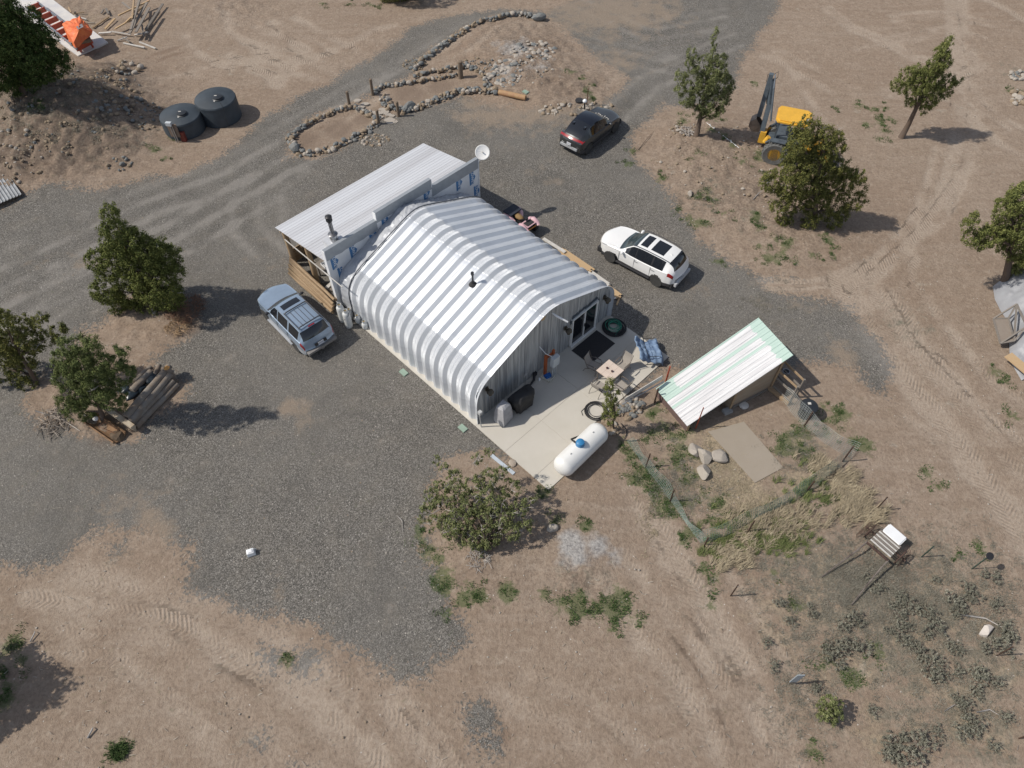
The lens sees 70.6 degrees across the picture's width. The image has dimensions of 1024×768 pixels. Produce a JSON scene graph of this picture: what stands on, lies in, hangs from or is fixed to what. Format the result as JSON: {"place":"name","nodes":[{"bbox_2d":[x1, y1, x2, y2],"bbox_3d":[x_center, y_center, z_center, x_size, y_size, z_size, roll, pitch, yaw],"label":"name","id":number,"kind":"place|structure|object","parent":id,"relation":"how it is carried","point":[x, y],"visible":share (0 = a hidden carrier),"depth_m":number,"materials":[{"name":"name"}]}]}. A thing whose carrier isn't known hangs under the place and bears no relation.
{"place":"outdoors","nodes":[
{"label":"outdoors","id":0,"kind":"place"},
{"bbox_2d":[352,315,668,489],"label":"patio","id":1,"kind":"structure","parent":0,"point":[534,440],"depth_m":33.75,"materials":[{"name":"concrete"}]},
{"bbox_2d":[350,198,615,426],"bbox_3d":[-1.221,-4.637,35.081,9.620,4.591,9.707,-39,63,-24],"label":"quonset hut","id":2,"kind":"object","parent":1,"relation":"on","point":[464,303],"visible":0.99,"depth_m":33.78,"materials":[{"name":"silver metal"}]},
{"bbox_2d":[568,299,598,347],"bbox_3d":[3.517,-2.952,35.438,1.840,2.030,0.200,-39,63,-24],"label":"sliding door","id":3,"kind":"structure","parent":2,"relation":"in","point":[583,324],"depth_m":35.44,"materials":[{"name":"white plastic"}]},
{"bbox_2d":[493,400,512,426],"bbox_3d":[-0.402,1.250,32.873,0.658,1.175,0.775,32,60,21],"label":"smoker cover","id":4,"kind":"object","parent":1,"relation":"on","point":[503,414],"visible":1,"depth_m":32.65,"materials":[{"name":"grey fabric"}]},
{"bbox_2d":[507,384,534,413],"bbox_3d":[0.490,0.682,33.261,1.312,1.096,0.682,-35,61,-23],"label":"grill cover","id":5,"kind":"object","parent":1,"relation":"on","point":[520,400],"visible":0.99,"depth_m":32.89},
{"bbox_2d":[540,347,559,377],"bbox_3d":[1.745,-1.072,34.083,0.914,2.012,0.454,27,58,18],"label":"electric box","id":6,"kind":"object","parent":1,"relation":"on","point":[554,360],"visible":1,"depth_m":33.72,"materials":[{"name":"grey metal"}]},
{"bbox_2d":[554,423,607,475],"bbox_3d":[2.962,2.778,31.720,1.200,1.430,3.060,37,62,24],"label":"propane tank","id":7,"kind":"object","parent":1,"relation":"on","point":[573,456],"visible":1,"depth_m":31.20,"materials":[{"name":"white metal"}]},
{"bbox_2d":[583,350,601,374],"bbox_3d":[3.846,-0.979,34.641,0.756,1.009,0.630,28,59,19],"label":"patio chair","id":8,"kind":"object","parent":1,"relation":"on","point":[593,365],"visible":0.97,"depth_m":34.64,"materials":[{"name":"grey metal"}]},
{"bbox_2d":[572,330,614,360],"bbox_3d":[4.038,-1.835,35.866,1.870,0.020,1.220,-39,63,-24],"label":"door mat","id":9,"kind":"object","parent":1,"relation":"on","point":[597,344],"depth_m":35.87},
{"bbox_2d":[581,401,607,420],"bbox_3d":[3.881,1.259,33.587,1.205,0.072,1.083,-39,63,-24],"label":"hose coil","id":10,"kind":"object","parent":1,"relation":"on","point":[587,405],"visible":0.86,"depth_m":33.58,"materials":[{"name":"black rubber"}]},
{"bbox_2d":[596,360,623,386],"bbox_3d":[4.632,-0.440,34.426,0.930,0.716,0.930,-39,63,-24],"label":"patio table","id":11,"kind":"object","parent":1,"relation":"on","point":[610,365],"visible":0.87,"depth_m":34.15,"materials":[{"name":"beige tile"}]},
{"bbox_2d":[602,318,626,336],"bbox_3d":[5.167,-2.839,36.532,1.276,0.124,1.254,-39,63,-24],"label":"hose coil","id":12,"kind":"object","parent":1,"relation":"on","point":[613,334],"visible":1,"depth_m":36.44,"materials":[{"name":"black rubber"}]},
{"bbox_2d":[614,376,633,398],"bbox_3d":[5.209,0.067,33.880,0.756,1.009,0.630,37,62,24],"label":"patio chair","id":13,"kind":"object","parent":1,"relation":"on","point":[620,384],"visible":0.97,"depth_m":33.95,"materials":[{"name":"brown metal"}]},
{"bbox_2d":[615,350,633,375],"bbox_3d":[5.335,-0.991,34.649,0.630,1.009,0.756,37,62,24],"label":"patio chair","id":14,"kind":"object","parent":1,"relation":"on","point":[624,363],"visible":0.94,"depth_m":34.65,"materials":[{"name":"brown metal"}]},
{"bbox_2d":[642,335,660,364],"bbox_3d":[6.745,-1.688,35.176,0.782,0.952,1.168,-6,54,-4],"label":"glider bench","id":15,"kind":"object","parent":1,"relation":"on","point":[646,350],"visible":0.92,"depth_m":34.89,"materials":[{"name":"black metal"}]},
{"bbox_2d":[634,336,663,365],"bbox_3d":[6.656,-1.651,35.209,1.380,1.021,1.559,-6,54,-4],"label":"quilt","id":16,"kind":"object","parent":15,"relation":"on","point":[652,348],"visible":0.98,"depth_m":34.99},
{"bbox_2d":[0,0,1021,767],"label":"green grass","id":17,"kind":"structure","parent":0,"point":[602,596],"depth_m":30.84,"materials":[{"name":"plant"}]},
{"bbox_2d":[0,0,1023,767],"bbox_3d":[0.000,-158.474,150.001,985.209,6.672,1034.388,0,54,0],"label":"ground","id":18,"kind":"structure","parent":0,"point":[240,440],"depth_m":33.12,"materials":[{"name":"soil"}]},
{"bbox_2d":[0,178,20,203],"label":"corrugated sheets","id":19,"kind":"object","parent":18,"relation":"on","point":[7,192],"visible":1,"depth_m":42.27,"materials":[{"name":"metal"}]},
{"bbox_2d":[0,307,69,390],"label":"juniper tree","id":20,"kind":"object","parent":18,"relation":"on","point":[14,358],"visible":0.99,"depth_m":32.04,"materials":[{"name":"green plant"}]},
{"bbox_2d":[0,0,75,99],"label":"juniper tree","id":21,"kind":"object","parent":18,"relation":"on","point":[28,58],"visible":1,"depth_m":42.59,"materials":[{"name":"green plant"}]},
{"bbox_2d":[31,403,74,440],"bbox_3d":[-21.010,1.669,33.020,1.909,0.986,2.123,-27,58,-18],"label":"brush pile","id":22,"kind":"object","parent":18,"relation":"on","point":[55,416],"visible":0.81,"depth_m":32.93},
{"bbox_2d":[15,0,107,56],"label":"concrete pad","id":23,"kind":"object","parent":18,"relation":"on","point":[58,10],"visible":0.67,"depth_m":54.37,"materials":[{"name":"concrete"}]},
{"bbox_2d":[26,1,93,52],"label":"saw frame","id":24,"kind":"object","parent":23,"relation":"on","point":[88,41],"visible":0.57,"depth_m":53.14,"materials":[{"name":"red metal"}]},
{"bbox_2d":[62,16,92,47],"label":"orange tarp","id":25,"kind":"object","parent":24,"relation":"on","point":[78,30],"visible":1,"depth_m":50.61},
{"bbox_2d":[0,59,162,183],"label":"berm rocks","id":26,"kind":"object","parent":18,"relation":"on","point":[121,65],"visible":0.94,"depth_m":45.67,"materials":[{"name":"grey stone"}]},
{"bbox_2d":[46,331,137,422],"bbox_3d":[-17.833,-0.064,30.966,4.826,6.071,2.061,6,54,5],"label":"juniper tree","id":27,"kind":"object","parent":18,"relation":"on","point":[77,375],"visible":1,"depth_m":30.18,"materials":[{"name":"green plant"}]},
{"bbox_2d":[81,412,125,443],"bbox_3d":[-18.563,1.993,32.939,2.130,0.301,0.734,27,59,18],"label":"split log trough","id":28,"kind":"object","parent":18,"relation":"on","point":[111,427],"visible":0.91,"depth_m":32.90,"materials":[{"name":"wood"}]},
{"bbox_2d":[110,430,125,441],"bbox_3d":[-17.850,2.371,32.778,0.695,0.481,0.571,0,54,0],"label":"stump block","id":29,"kind":"object","parent":18,"relation":"on","point":[119,436],"depth_m":32.60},
{"bbox_2d":[107,740,129,761],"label":"grass tuft","id":30,"kind":"object","parent":18,"relation":"on","point":[117,751],"visible":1,"depth_m":25.19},
{"bbox_2d":[83,200,188,315],"bbox_3d":[-18.497,-5.913,34.771,5.239,7.442,3.023,10,55,7],"label":"juniper tree","id":31,"kind":"object","parent":18,"relation":"on","point":[124,251],"visible":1,"depth_m":34.69,"materials":[{"name":"green plant"}]},
{"bbox_2d":[105,364,179,430],"bbox_3d":[-17.158,0.443,33.791,2.300,0.840,3.404,27,58,18],"label":"log pile","id":32,"kind":"object","parent":18,"relation":"on","point":[154,395],"visible":0.92,"depth_m":33.57,"materials":[{"name":"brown wood"}]},
{"bbox_2d":[165,121,187,142],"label":"pump board","id":33,"kind":"object","parent":18,"relation":"on","point":[173,130],"visible":1,"depth_m":45.13,"materials":[{"name":"wood"}]},
{"bbox_2d":[164,316,189,337],"bbox_3d":[-16.885,-2.878,36.412,1.357,0.443,1.356,-21,57,-15],"label":"brush pile","id":34,"kind":"object","parent":18,"relation":"on","point":[176,332],"visible":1,"depth_m":36.36,"materials":[{"name":"plant"}]},
{"bbox_2d":[159,103,205,140],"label":"water tank","id":35,"kind":"object","parent":18,"relation":"on","point":[187,119],"visible":0.97,"depth_m":45.45,"materials":[{"name":"plastic"}]},
{"bbox_2d":[164,293,207,323],"bbox_3d":[-16.753,-3.912,36.943,2.297,0.754,2.265,0,54,0],"label":"brush pile","id":36,"kind":"object","parent":18,"relation":"on","point":[187,305],"visible":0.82,"depth_m":36.88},
{"bbox_2d":[194,87,241,127],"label":"water tank","id":37,"kind":"object","parent":18,"relation":"on","point":[217,107],"visible":0.94,"depth_m":46.05,"materials":[{"name":"plastic"}]},
{"bbox_2d":[257,284,336,356],"bbox_3d":[-10.844,-3.461,35.947,2.220,1.846,4.900,-37,62,-24],"label":"parked suv","id":38,"kind":"object","parent":18,"relation":"on","point":[296,320],"visible":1,"depth_m":35.09,"materials":[{"name":"blue metal"}]},
{"bbox_2d":[285,104,380,156],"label":"stone wall","id":39,"kind":"structure","parent":18,"relation":"on","point":[289,138],"depth_m":46.10,"materials":[{"name":"stone"}]},
{"bbox_2d":[342,308,352,328],"bbox_3d":[-8.252,-3.285,36.205,0.412,1.240,0.380,0,54,0],"label":"gas cylinder","id":40,"kind":"object","parent":18,"relation":"on","point":[347,319],"visible":1,"depth_m":36.03,"materials":[{"name":"white metal"}]},
{"bbox_2d":[359,133,389,146],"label":"rock pile","id":41,"kind":"object","parent":18,"relation":"on","point":[372,145],"visible":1,"depth_m":45.77,"materials":[{"name":"grey stone"}]},
{"bbox_2d":[353,99,397,124],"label":"flagstone path","id":42,"kind":"structure","parent":18,"relation":"on","point":[390,120],"depth_m":47.42,"materials":[{"name":"stone"}]},
{"bbox_2d":[275,143,481,315],"bbox_3d":[-6.786,-8.892,38.368,10.623,4.578,5.824,-39,63,-24],"label":"lean to shelter","id":43,"kind":"object","parent":18,"relation":"on","point":[371,213],"visible":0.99,"depth_m":37.35,"materials":[{"name":"metal"}]},
{"bbox_2d":[323,214,342,247],"bbox_3d":[-8.617,-7.212,34.646,0.820,2.220,0.630,-39,63,-24],"label":"stove chimney","id":44,"kind":"object","parent":43,"relation":"on","point":[334,236],"visible":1,"depth_m":34.59,"materials":[{"name":"metal"}]},
{"bbox_2d":[475,145,489,161],"bbox_3d":[-1.573,-12.209,38.533,0.788,0.939,0.498,-2,54,-1],"label":"satellite dish","id":45,"kind":"object","parent":43,"relation":"attached to","point":[482,152],"visible":1,"depth_m":38.44,"materials":[{"name":"metal"}]},
{"bbox_2d":[373,72,457,94],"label":"stone wall","id":46,"kind":"structure","parent":18,"relation":"on","point":[422,79],"depth_m":49.37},
{"bbox_2d":[413,67,451,77],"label":"stone wall","id":47,"kind":"structure","parent":18,"relation":"on","point":[431,70],"depth_m":50.10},
{"bbox_2d":[379,86,497,114],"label":"stone wall","id":48,"kind":"structure","parent":18,"relation":"on","point":[386,102],"depth_m":48.22,"materials":[{"name":"stone"}]},
{"bbox_2d":[20,16,866,557],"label":"straw litter","id":49,"kind":"object","parent":18,"relation":"on","point":[728,480],"visible":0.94,"depth_m":31.39,"materials":[{"name":"beige plant"}]},
{"bbox_2d":[445,63,491,90],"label":"stone wall","id":50,"kind":"structure","parent":18,"relation":"on","point":[487,84],"depth_m":49.89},
{"bbox_2d":[409,11,534,70],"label":"stone wall","id":51,"kind":"structure","parent":18,"relation":"on","point":[433,51],"depth_m":52.88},
{"bbox_2d":[417,447,537,558],"bbox_3d":[-1.444,4.812,29.406,4.980,2.765,3.938,0,54,0],"label":"juniper bush","id":52,"kind":"object","parent":18,"relation":"on","point":[510,511],"visible":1,"depth_m":29.09,"materials":[{"name":"green plant"}]},
{"bbox_2d":[465,548,491,573],"bbox_3d":[-1.300,7.088,29.133,1.174,0.384,1.135,16,56,11],"label":"brush pile","id":53,"kind":"object","parent":18,"relation":"on","point":[485,560],"visible":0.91,"depth_m":29.13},
{"bbox_2d":[402,40,614,115],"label":"rubble","id":54,"kind":"object","parent":18,"relation":"on","point":[545,54],"visible":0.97,"depth_m":50.00,"materials":[{"name":"grey stone"}]},
{"bbox_2d":[0,2,1018,767],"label":"pebbles","id":55,"kind":"object","parent":18,"relation":"on","point":[574,520],"visible":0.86,"depth_m":28.05,"materials":[{"name":"grey stone"}]},
{"bbox_2d":[498,89,526,99],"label":"peeled log","id":56,"kind":"object","parent":18,"relation":"on","point":[511,94],"visible":1,"depth_m":48.00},
{"bbox_2d":[1,53,1023,767],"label":"grey ground scrub","id":57,"kind":"object","parent":18,"relation":"on","point":[861,585],"visible":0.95,"depth_m":28.58,"materials":[{"name":"plant"}]},
{"bbox_2d":[503,204,539,230],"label":"quad bike","id":58,"kind":"object","parent":18,"relation":"on","point":[514,212],"visible":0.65,"depth_m":40.36,"materials":[{"name":"pink plastic"}]},
{"bbox_2d":[558,248,594,271],"bbox_3d":[3.383,-6.646,39.179,0.620,0.097,2.430,-39,63,-24],"label":"lumber stack","id":59,"kind":"object","parent":18,"relation":"on","point":[577,260],"visible":0.6,"depth_m":39.15,"materials":[{"name":"brown wood"}]},
{"bbox_2d":[151,69,1023,323],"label":"bank rocks","id":60,"kind":"object","parent":18,"relation":"on","point":[1019,96],"visible":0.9,"depth_m":46.33,"materials":[{"name":"grey stone"}]},
{"bbox_2d":[560,107,620,154],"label":"parked crossover","id":61,"kind":"object","parent":18,"relation":"on","point":[585,131],"visible":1,"depth_m":44.35,"materials":[{"name":"black metal"}]},
{"bbox_2d":[565,118,590,138],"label":"rear window","id":62,"kind":"structure","parent":61,"relation":"in","point":[576,129],"depth_m":44.01,"materials":[{"name":"black glass"}]},
{"bbox_2d":[601,376,621,428],"bbox_3d":[4.308,0.947,31.493,0.966,4.248,0.875,0,54,0],"label":"juniper tree","id":63,"kind":"object","parent":18,"relation":"on","point":[613,414],"visible":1,"depth_m":31.09,"materials":[{"name":"green plant"}]},
{"bbox_2d":[601,396,645,435],"bbox_3d":[5.126,1.385,33.512,2.526,0.362,1.151,-38,62,-24],"label":"rock pile","id":64,"kind":"object","parent":18,"relation":"on","point":[632,404],"depth_m":33.58,"materials":[{"name":"grey stone"}]},
{"bbox_2d":[597,226,689,288],"bbox_3d":[7.016,-7.057,38.592,5.020,1.791,2.280,33,60,21],"label":"parked suv","id":65,"kind":"object","parent":18,"relation":"on","point":[657,261],"visible":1,"depth_m":37.89,"materials":[{"name":"white paint"}]},
{"bbox_2d":[622,366,670,404],"bbox_3d":[6.289,0.438,33.365,2.852,1.500,0.545,-30,59,-20],"label":"pole fence","id":66,"kind":"object","parent":18,"relation":"on","point":[642,389],"visible":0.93,"depth_m":33.13,"materials":[{"name":"metal"}]},
{"bbox_2d":[629,438,704,541],"bbox_3d":[6.568,4.295,30.840,0.248,1.253,5.692,-22,57,-15],"label":"wire fence","id":67,"kind":"object","parent":18,"relation":"on","point":[671,495],"visible":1,"depth_m":30.91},
{"bbox_2d":[697,464,710,479],"bbox_3d":[8.418,3.826,31.625,0.588,0.435,0.778,0,54,0],"label":"boulder","id":68,"kind":"object","parent":18,"relation":"on","point":[703,470],"visible":1,"depth_m":31.55,"materials":[{"name":"stone"}]},
{"bbox_2d":[673,26,735,136],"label":"juniper tree","id":69,"kind":"object","parent":18,"relation":"on","point":[713,80],"visible":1,"depth_m":42.49,"materials":[{"name":"green plant"}]},
{"bbox_2d":[698,448,711,464],"bbox_3d":[8.492,3.228,32.070,0.724,0.600,0.614,17,56,12],"label":"boulder","id":70,"kind":"object","parent":18,"relation":"on","point":[705,456],"visible":1,"depth_m":31.93,"materials":[{"name":"stone"}]},
{"bbox_2d":[711,449,727,462],"bbox_3d":[9.214,3.237,32.116,0.776,0.411,0.714,-19,56,-13],"label":"boulder","id":71,"kind":"object","parent":18,"relation":"on","point":[719,455],"visible":1,"depth_m":31.95,"materials":[{"name":"stone"}]},
{"bbox_2d":[656,318,792,431],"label":"hen house","id":72,"kind":"structure","parent":18,"relation":"on","point":[745,364],"depth_m":33.23,"materials":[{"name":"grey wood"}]},
{"bbox_2d":[695,455,840,563],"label":"long green grass","id":73,"kind":"structure","parent":18,"relation":"on","point":[783,540],"depth_m":29.91,"materials":[{"name":"plant"}]},
{"bbox_2d":[700,446,851,546],"bbox_3d":[11.500,4.761,30.533,8.465,1.201,0.836,-24,58,-17],"label":"wire fence","id":74,"kind":"object","parent":18,"relation":"on","point":[809,487],"visible":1,"depth_m":30.51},
{"bbox_2d":[767,361,805,404],"bbox_3d":[12.768,-0.092,33.781,0.912,1.450,1.548,-34,61,-22],"label":"slatted run","id":75,"kind":"object","parent":18,"relation":"on","point":[776,392],"visible":0.71,"depth_m":33.70,"materials":[{"name":"brown wood"}]},
{"bbox_2d":[749,72,842,175],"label":"backhoe loader","id":76,"kind":"object","parent":18,"relation":"on","point":[773,137],"visible":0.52,"depth_m":43.39,"materials":[{"name":"metal"}]},
{"bbox_2d":[704,448,893,575],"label":"dry grass","id":77,"kind":"structure","parent":18,"relation":"on","point":[855,503],"depth_m":30.42,"materials":[{"name":"plant"}]},
{"bbox_2d":[798,399,818,419],"bbox_3d":[13.563,1.173,33.226,0.800,0.860,0.800,0,54,0],"label":"black bin","id":78,"kind":"object","parent":18,"relation":"on","point":[811,404],"visible":0.92,"depth_m":32.95,"materials":[{"name":"plastic"}]},
{"bbox_2d":[757,111,869,230],"bbox_3d":[16.261,-11.047,38.207,6.397,7.489,2.633,0,54,0],"label":"juniper tree","id":79,"kind":"object","parent":18,"relation":"on","point":[800,179],"visible":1,"depth_m":38.12,"materials":[{"name":"green plant"}]},
{"bbox_2d":[782,387,860,461],"bbox_3d":[13.698,1.841,32.561,0.550,1.352,3.966,-33,61,-22],"label":"wire fence","id":80,"kind":"object","parent":18,"relation":"on","point":[852,447],"visible":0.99,"depth_m":32.50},
{"bbox_2d":[815,694,844,726],"bbox_3d":[11.148,11.535,25.483,1.037,1.529,1.040,0,54,0],"label":"juniper bush","id":81,"kind":"object","parent":18,"relation":"on","point":[835,710],"visible":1,"depth_m":25.27,"materials":[{"name":"green plant"}]},
{"bbox_2d":[821,645,847,670],"bbox_3d":[11.987,10.196,26.963,0.772,0.449,0.965,-6,54,-4],"label":"sagebrush","id":82,"kind":"object","parent":18,"relation":"on","point":[830,653],"visible":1,"depth_m":26.92,"materials":[{"name":"green plant"}]},
{"bbox_2d":[829,635,849,659],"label":"sagebrush","id":83,"kind":"object","parent":18,"relation":"on","point":[838,648],"visible":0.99,"depth_m":27.08,"materials":[{"name":"green plant"}]},
{"bbox_2d":[821,522,910,604],"bbox_3d":[14.270,7.049,29.019,3.744,0.738,1.940,-32,60,-21],"label":"cart","id":84,"kind":"object","parent":18,"relation":"on","point":[894,536],"visible":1,"depth_m":29.19,"materials":[{"name":"white paint"}]},
{"bbox_2d":[877,741,904,767],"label":"sagebrush","id":85,"kind":"object","parent":18,"relation":"on","point":[889,752],"visible":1,"depth_m":24.99,"materials":[{"name":"green plant"}]},
{"bbox_2d":[879,729,906,752],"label":"sagebrush","id":86,"kind":"object","parent":18,"relation":"on","point":[889,740],"visible":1,"depth_m":25.26,"materials":[{"name":"green plant"}]},
{"bbox_2d":[888,600,907,622],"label":"sagebrush","id":87,"kind":"object","parent":18,"relation":"on","point":[899,612],"visible":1,"depth_m":27.96,"materials":[{"name":"green plant"}]},
{"bbox_2d":[885,745,911,767],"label":"sagebrush","id":88,"kind":"object","parent":18,"relation":"on","point":[903,759],"visible":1,"depth_m":24.95,"materials":[{"name":"green plant"}]},
{"bbox_2d":[895,620,911,645],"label":"sagebrush","id":89,"kind":"object","parent":18,"relation":"on","point":[902,633],"visible":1,"depth_m":27.45,"materials":[{"name":"green plant"}]},
{"bbox_2d":[896,730,917,753],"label":"sagebrush","id":90,"kind":"object","parent":18,"relation":"on","point":[902,737],"visible":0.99,"depth_m":25.27,"materials":[{"name":"green plant"}]},
{"bbox_2d":[905,728,939,767],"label":"sagebrush","id":91,"kind":"object","parent":18,"relation":"on","point":[915,754],"visible":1,"depth_m":25.11,"materials":[{"name":"green plant"}]},
{"bbox_2d":[890,33,965,138],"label":"juniper tree","id":92,"kind":"object","parent":18,"relation":"on","point":[934,73],"visible":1,"depth_m":42.80,"materials":[{"name":"green plant"}]},
{"bbox_2d":[919,653,948,683],"bbox_3d":[15.569,10.522,26.679,1.158,0.538,0.926,-19,56,-13],"label":"sagebrush","id":93,"kind":"object","parent":18,"relation":"on","point":[935,657],"visible":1,"depth_m":26.67,"materials":[{"name":"green plant"}]},
{"bbox_2d":[923,615,946,635],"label":"sagebrush","id":94,"kind":"object","parent":18,"relation":"on","point":[932,625],"visible":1,"depth_m":27.60,"materials":[{"name":"green plant"}]},
{"bbox_2d":[944,589,970,614],"bbox_3d":[17.344,8.447,28.188,0.778,0.558,1.073,-23,57,-16],"label":"sagebrush","id":95,"kind":"object","parent":18,"relation":"on","point":[956,601],"visible":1,"depth_m":28.14,"materials":[{"name":"green plant"}]},
{"bbox_2d":[954,694,975,722],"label":"sagebrush","id":96,"kind":"object","parent":18,"relation":"on","point":[965,704],"visible":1,"depth_m":25.93,"materials":[{"name":"green plant"}]},
{"bbox_2d":[950,721,980,743],"bbox_3d":[15.939,12.276,25.432,0.975,0.507,0.707,20,56,14],"label":"sagebrush","id":97,"kind":"object","parent":18,"relation":"on","point":[959,732],"visible":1,"depth_m":25.41,"materials":[{"name":"green plant"}]},
{"bbox_2d":[963,712,987,734],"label":"sagebrush","id":98,"kind":"object","parent":18,"relation":"on","point":[977,724],"visible":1,"depth_m":25.59,"materials":[{"name":"green plant"}]},
{"bbox_2d":[969,679,984,702],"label":"sagebrush","id":99,"kind":"object","parent":18,"relation":"on","point":[976,690],"visible":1,"depth_m":26.32,"materials":[{"name":"green plant"}]},
{"bbox_2d":[974,665,1005,689],"bbox_3d":[17.435,10.767,26.525,0.849,0.493,1.061,-37,62,-23],"label":"sagebrush","id":100,"kind":"object","parent":18,"relation":"on","point":[984,676],"visible":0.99,"depth_m":26.48,"materials":[{"name":"green plant"}]},
{"bbox_2d":[959,180,1023,281],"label":"juniper tree","id":101,"kind":"object","parent":18,"relation":"on","point":[1009,236],"visible":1,"depth_m":34.75,"materials":[{"name":"green plant"}]},
{"bbox_2d":[980,635,1004,655],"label":"sagebrush","id":102,"kind":"object","parent":18,"relation":"on","point":[997,644],"visible":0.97,"depth_m":27.21,"materials":[{"name":"green plant"}]},
{"bbox_2d":[992,631,1016,658],"bbox_3d":[18.649,9.769,27.237,0.803,0.512,0.995,-29,59,-19],"label":"sagebrush","id":103,"kind":"object","parent":18,"relation":"on","point":[1007,639],"visible":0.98,"depth_m":27.23,"materials":[{"name":"green plant"}]},
{"bbox_2d":[992,304,1023,344],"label":"broken crate","id":104,"kind":"object","parent":18,"relation":"on","point":[1005,333],"visible":1,"depth_m":35.91,"materials":[{"name":"grey wood"}]},
{"bbox_2d":[993,271,1023,379],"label":"tarp heap","id":105,"kind":"object","parent":18,"relation":"on","point":[1009,293],"visible":0.84,"depth_m":36.90,"materials":[{"name":"plastic"}]},
{"bbox_2d":[997,619,1019,639],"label":"sagebrush","id":106,"kind":"object","parent":18,"relation":"on","point":[1006,623],"visible":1,"depth_m":27.57,"materials":[{"name":"green plant"}]},
{"bbox_2d":[1005,353,1023,372],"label":"plywood board","id":107,"kind":"object","parent":18,"relation":"on","point":[1015,360],"visible":1,"depth_m":34.84,"materials":[{"name":"brown wood"}]},
{"bbox_2d":[708,422,782,482],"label":"pen path","id":108,"kind":"structure","parent":0,"point":[737,441],"depth_m":32.40,"materials":[{"name":"concrete"}]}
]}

